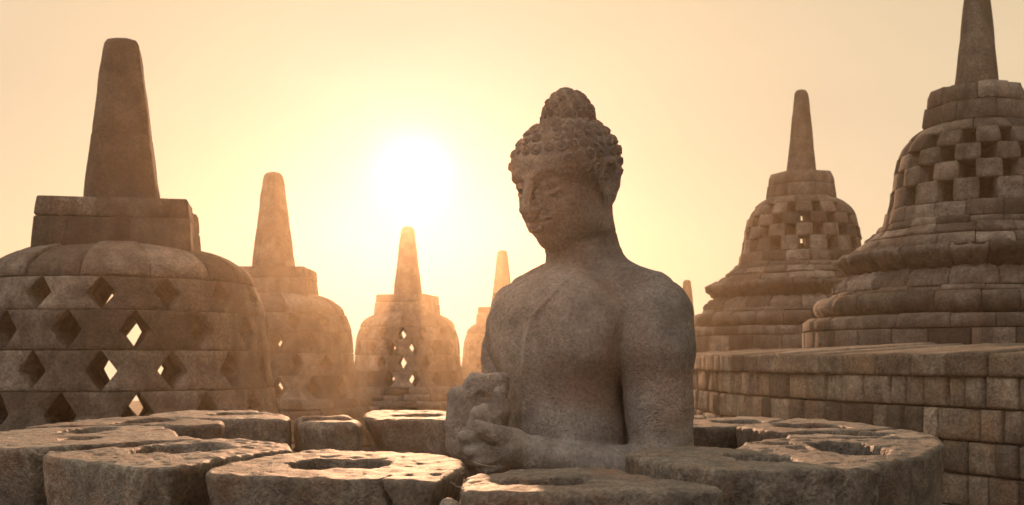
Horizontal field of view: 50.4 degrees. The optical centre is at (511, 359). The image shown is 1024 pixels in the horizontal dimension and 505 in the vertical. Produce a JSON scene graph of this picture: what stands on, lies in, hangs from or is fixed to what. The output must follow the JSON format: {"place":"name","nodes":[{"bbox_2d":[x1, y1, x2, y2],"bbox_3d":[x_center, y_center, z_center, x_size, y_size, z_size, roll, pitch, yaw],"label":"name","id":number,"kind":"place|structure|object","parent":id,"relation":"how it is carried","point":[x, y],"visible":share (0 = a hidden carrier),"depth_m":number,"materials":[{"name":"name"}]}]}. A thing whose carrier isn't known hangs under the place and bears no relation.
{"place":"outdoors","nodes":[
{"label":"outdoors","id":0,"kind":"place"},
{"bbox_2d":[129,401,464,500],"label":"ground","id":1,"kind":"structure","parent":0,"point":[136,407],"depth_m":35.72,"materials":[{"name":"stone"}]},
{"bbox_2d":[0,38,294,452],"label":"lattice stupa","id":2,"kind":"object","parent":1,"relation":"on","point":[124,234],"visible":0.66,"depth_m":8.48,"materials":[{"name":"brown stone"}]},
{"bbox_2d":[239,172,381,451],"bbox_3d":[-3.497,-0.600,15.942,3.890,4.313,3.909,0,0,0],"label":"lattice stupa","id":3,"kind":"object","parent":1,"relation":"on","point":[313,369],"visible":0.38,"depth_m":15.30,"materials":[{"name":"brown stone"}]},
{"bbox_2d":[354,226,463,410],"bbox_3d":[-2.142,-0.600,22.396,3.636,4.313,3.630,0,0,0],"label":"lattice stupa","id":4,"kind":"object","parent":1,"relation":"on","point":[411,311],"visible":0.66,"depth_m":21.57,"materials":[{"name":"brown stone"}]},
{"bbox_2d":[439,498,459,504],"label":"stone chip","id":5,"kind":"object","parent":1,"relation":"on","point":[447,501],"visible":1,"depth_m":1.79,"materials":[{"name":"grey stone"}]},
{"bbox_2d":[461,250,509,378],"bbox_3d":[-0.246,-0.590,27.054,3.330,4.292,3.333,0,0,0],"label":"lattice stupa","id":6,"kind":"object","parent":1,"relation":"on","point":[472,346],"visible":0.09,"depth_m":26.68,"materials":[{"name":"brown stone"}]},
{"bbox_2d":[683,280,694,314],"bbox_3d":[5.968,-0.590,37.106,3.396,4.292,3.430,0,0,0],"label":"lattice stupa","id":7,"kind":"object","parent":1,"relation":"on","point":[687,287],"visible":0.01,"depth_m":36.97,"materials":[{"name":"brown stone"}]},
{"bbox_2d":[693,342,1023,504],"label":"terrace wall","id":8,"kind":"structure","parent":1,"relation":"on","point":[963,403],"depth_m":8.44,"materials":[{"name":"brown stone"}]},
{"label":"upper terrace floor","id":9,"kind":"structure","parent":8,"relation":"on","visible":0},
{"bbox_2d":[694,89,861,351],"bbox_3d":[5.056,-2.402,19.000,4.124,4.646,4.116,0,0,0],"label":"square hole stupa","id":10,"kind":"object","parent":9,"relation":"on","point":[774,285],"visible":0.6,"depth_m":18.12,"materials":[{"name":"brown stone"}]},
{"bbox_2d":[802,0,1023,347],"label":"square hole stupa","id":11,"kind":"object","parent":9,"relation":"on","point":[938,257],"visible":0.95,"depth_m":11.96,"materials":[{"name":"grey stone"}]},
{"bbox_2d":[0,0,1023,400],"label":"sky","id":12,"kind":"structure","parent":0,"point":[377,119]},
{"bbox_3d":[-0.120,1.056,3.117,3.512,1.000,3.503,0,0,0],"label":"opened stupa base","id":13,"kind":"object","parent":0,"visible":0},
{"bbox_2d":[0,425,199,504],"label":"ring stone","id":14,"kind":"object","parent":13,"relation":"on","point":[21,473],"visible":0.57,"depth_m":2.65,"materials":[{"name":"grey stone"}]},
{"bbox_2d":[25,416,224,439],"bbox_3d":[-1.217,0.386,3.636,0.594,0.371,0.665,0,0,0],"label":"ring stone","id":15,"kind":"object","parent":13,"relation":"on","point":[201,429],"visible":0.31,"depth_m":3.50,"materials":[{"name":"grey stone"}]},
{"bbox_2d":[43,438,292,504],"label":"ring stone","id":16,"kind":"object","parent":13,"relation":"on","point":[169,473],"visible":0.74,"depth_m":2.23,"materials":[{"name":"grey stone"}]},
{"bbox_2d":[149,410,291,447],"bbox_3d":[-1.087,0.386,4.116,0.608,0.369,0.653,0,0,0],"label":"ring stone","id":17,"kind":"object","parent":13,"relation":"on","point":[254,425],"visible":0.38,"depth_m":3.81,"materials":[{"name":"grey stone"}]},
{"bbox_2d":[293,415,363,452],"bbox_3d":[-0.643,0.387,3.835,0.217,0.370,0.600,0,0,-16],"label":"ring stone","id":18,"kind":"object","parent":13,"relation":"on","point":[341,432],"visible":0.5,"depth_m":3.60,"materials":[{"name":"grey stone"}]},
{"bbox_2d":[206,449,464,504],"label":"ring stone","id":19,"kind":"object","parent":13,"relation":"on","point":[323,477],"visible":0.98,"depth_m":1.94,"materials":[{"name":"grey stone"}]},
{"bbox_2d":[363,410,450,457],"bbox_3d":[-0.372,0.387,4.129,0.394,0.371,0.723,0,0,0],"label":"ring stone","id":20,"kind":"object","parent":13,"relation":"on","point":[411,431],"visible":0.38,"depth_m":3.82,"materials":[{"name":"grey stone"}]},
{"bbox_2d":[444,87,695,504],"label":"stone statue","id":21,"kind":"object","parent":13,"relation":"on","point":[588,352],"visible":0.93,"depth_m":2.91,"materials":[{"name":"grey stone"}]},
{"bbox_2d":[460,467,723,504],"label":"ring stone","id":22,"kind":"object","parent":13,"relation":"on","point":[583,486],"visible":1,"depth_m":1.80,"materials":[{"name":"grey stone"}]},
{"bbox_2d":[694,415,705,418],"bbox_3d":[0.282,0.386,4.077,0.879,0.369,0.717,0,0,0],"label":"ring stone","id":23,"kind":"object","parent":13,"relation":"on","point":[699,417],"depth_m":4.00,"materials":[{"name":"grey stone"}]},
{"bbox_2d":[693,416,783,448],"bbox_3d":[0.697,0.388,3.690,0.314,0.370,0.664,0,0,34],"label":"ring stone","id":24,"kind":"object","parent":13,"relation":"on","point":[718,432],"visible":0.22,"depth_m":3.42,"materials":[{"name":"grey stone"}]},
{"bbox_2d":[625,446,880,504],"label":"ring stone","id":25,"kind":"object","parent":13,"relation":"on","point":[743,477],"visible":0.91,"depth_m":1.95,"materials":[{"name":"grey stone"}]},
{"bbox_2d":[736,418,893,447],"bbox_3d":[0.962,0.384,3.396,0.428,0.369,0.687,0,0,36],"label":"ring stone","id":26,"kind":"object","parent":13,"relation":"on","point":[766,430],"visible":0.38,"depth_m":3.30,"materials":[{"name":"grey stone"}]},
{"bbox_2d":[736,438,945,504],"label":"ring stone","id":27,"kind":"object","parent":13,"relation":"on","point":[912,472],"visible":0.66,"depth_m":2.42,"materials":[{"name":"grey stone"}]},
{"bbox_2d":[787,429,939,439],"bbox_3d":[0.956,0.387,3.063,0.457,0.367,0.361,0,0,0],"label":"ring stone","id":28,"kind":"object","parent":13,"relation":"on","point":[898,434],"visible":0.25,"depth_m":2.97,"materials":[{"name":"grey stone"}]}
]}

